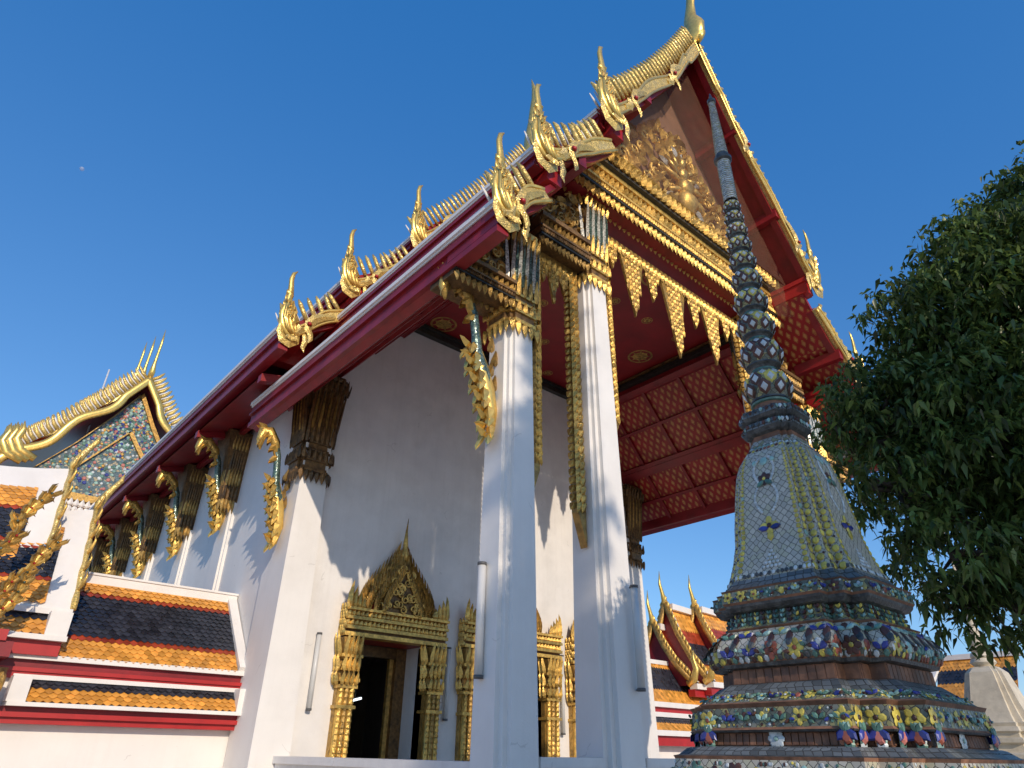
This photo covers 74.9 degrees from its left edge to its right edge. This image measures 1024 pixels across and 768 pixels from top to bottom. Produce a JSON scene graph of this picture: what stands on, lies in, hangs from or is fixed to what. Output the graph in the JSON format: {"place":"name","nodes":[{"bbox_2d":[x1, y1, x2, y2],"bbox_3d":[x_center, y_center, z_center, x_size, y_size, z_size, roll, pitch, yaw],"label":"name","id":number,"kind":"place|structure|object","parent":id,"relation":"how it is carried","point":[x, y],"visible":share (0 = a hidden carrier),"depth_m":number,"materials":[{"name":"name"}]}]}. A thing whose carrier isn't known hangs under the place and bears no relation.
{"place":"outdoors","nodes":[
{"label":"outdoors","id":0,"kind":"place"},
{"bbox_2d":[86,0,880,767],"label":"temple hall","id":1,"kind":"structure","parent":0,"point":[524,374],"depth_m":14.76,"materials":[{"name":"white paint"}]},
{"bbox_2d":[306,632,321,710],"bbox_3d":[-3.828,5.527,12.883,0.145,1.390,0.106,-13,-32,24],"label":"tube lamp","id":2,"kind":"object","parent":1,"relation":"attached to","point":[313,673],"visible":1,"depth_m":12.83,"materials":[{"name":"plastic"}]},
{"bbox_2d":[353,672,361,700],"bbox_3d":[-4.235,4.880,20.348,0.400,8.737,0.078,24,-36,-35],"label":"ceiling lamp","id":3,"kind":"object","parent":1,"relation":"hanging from","point":[357,698],"visible":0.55,"depth_m":18.32,"materials":[{"name":"white"}]},
{"bbox_2d":[325,519,449,759],"bbox_3d":[-3.019,6.156,14.421,2.670,6.320,2.062,24,-36,-35],"label":"doorway","id":4,"kind":"structure","parent":1,"relation":"in","point":[395,608],"depth_m":14.30,"materials":[{"name":"gold metal"}]},
{"bbox_2d":[442,647,450,720],"bbox_3d":[-1.443,6.579,14.687,0.145,1.480,0.106,-13,-32,24],"label":"tube lamp","id":5,"kind":"object","parent":1,"relation":"attached to","point":[446,693],"visible":0.91,"depth_m":14.62,"materials":[{"name":"plastic"}]},
{"bbox_2d":[473,561,486,678],"bbox_3d":[-0.402,2.994,8.535,0.123,1.420,0.144,-1,-29,4],"label":"tube lamp","id":6,"kind":"object","parent":1,"relation":"attached to","point":[479,631],"visible":1,"depth_m":8.46,"materials":[{"name":"plastic"}]},
{"bbox_2d":[454,599,562,760],"bbox_3d":[-0.529,7.293,16.283,3.230,6.200,2.062,24,-36,-35],"label":"doorway","id":7,"kind":"structure","parent":1,"relation":"in","point":[549,669],"depth_m":15.82,"materials":[{"name":"gold metal"}]},
{"bbox_2d":[560,655,565,734],"bbox_3d":[1.251,7.760,16.728,0.145,1.820,0.106,-13,-32,24],"label":"tube lamp","id":8,"kind":"object","parent":1,"relation":"attached to","point":[563,715],"visible":0.77,"depth_m":16.55,"materials":[{"name":"plastic"}]},
{"bbox_2d":[565,620,575,756],"bbox_3d":[1.893,8.392,18.099,2.690,6.100,2.063,24,-36,-35],"label":"doorway","id":9,"kind":"structure","parent":1,"relation":"in","point":[569,643],"depth_m":16.89,"materials":[{"name":"gold metal"}]},
{"bbox_2d":[629,584,645,691],"bbox_3d":[1.802,3.633,9.609,0.123,1.440,0.144,-1,-29,4],"label":"tube lamp","id":10,"kind":"object","parent":1,"relation":"attached to","point":[633,588],"visible":1,"depth_m":9.54,"materials":[{"name":"plastic"}]},
{"bbox_2d":[0,0,1023,695],"label":"sky","id":11,"kind":"structure","parent":0,"point":[171,166],"materials":[{"name":"blue"}]},
{"label":"ground","id":12,"kind":"structure","parent":0,"visible":0},
{"bbox_2d":[0,330,182,510],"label":"gabled hall","id":13,"kind":"structure","parent":12,"relation":"on","point":[125,418],"depth_m":41.05,"materials":[{"name":"multicoloured tile"}]},
{"bbox_2d":[85,369,109,434],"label":"lightning rod","id":14,"kind":"object","parent":13,"relation":"on","point":[88,428],"visible":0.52,"depth_m":43.56,"materials":[{"name":"metal"}]},
{"bbox_2d":[0,436,245,767],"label":"gallery","id":15,"kind":"object","parent":12,"relation":"on","point":[99,670],"visible":1,"depth_m":11.75,"materials":[{"name":"paint"}]},
{"bbox_2d":[646,573,726,758],"bbox_3d":[10.290,15.050,33.821,20.000,9.901,5.100,24,-36,-35],"label":"gallery","id":16,"kind":"object","parent":12,"relation":"on","point":[685,677],"visible":0.29,"depth_m":30.80,"materials":[{"name":"orange tile"}]},
{"bbox_2d":[671,94,1023,767],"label":"chedi","id":17,"kind":"structure","parent":12,"relation":"on","point":[821,653],"depth_m":3.98,"materials":[{"name":"tile"}]},
{"bbox_2d":[803,140,1023,676],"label":"broadleaf tree","id":18,"kind":"object","parent":12,"relation":"on","point":[931,411],"visible":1,"depth_m":5.86,"materials":[{"name":"green plant"}]},
{"bbox_2d":[931,651,1020,697],"bbox_3d":[19.743,13.232,25.810,2.122,5.570,7.237,24,-36,-35],"label":"gallery","id":19,"kind":"object","parent":12,"relation":"on","point":[949,676],"visible":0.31,"depth_m":27.82,"materials":[{"name":"orange tile"}]},
{"bbox_2d":[951,563,1023,758],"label":"chedi","id":20,"kind":"structure","parent":12,"relation":"on","point":[997,693],"depth_m":16.24,"materials":[{"name":"white paint"}]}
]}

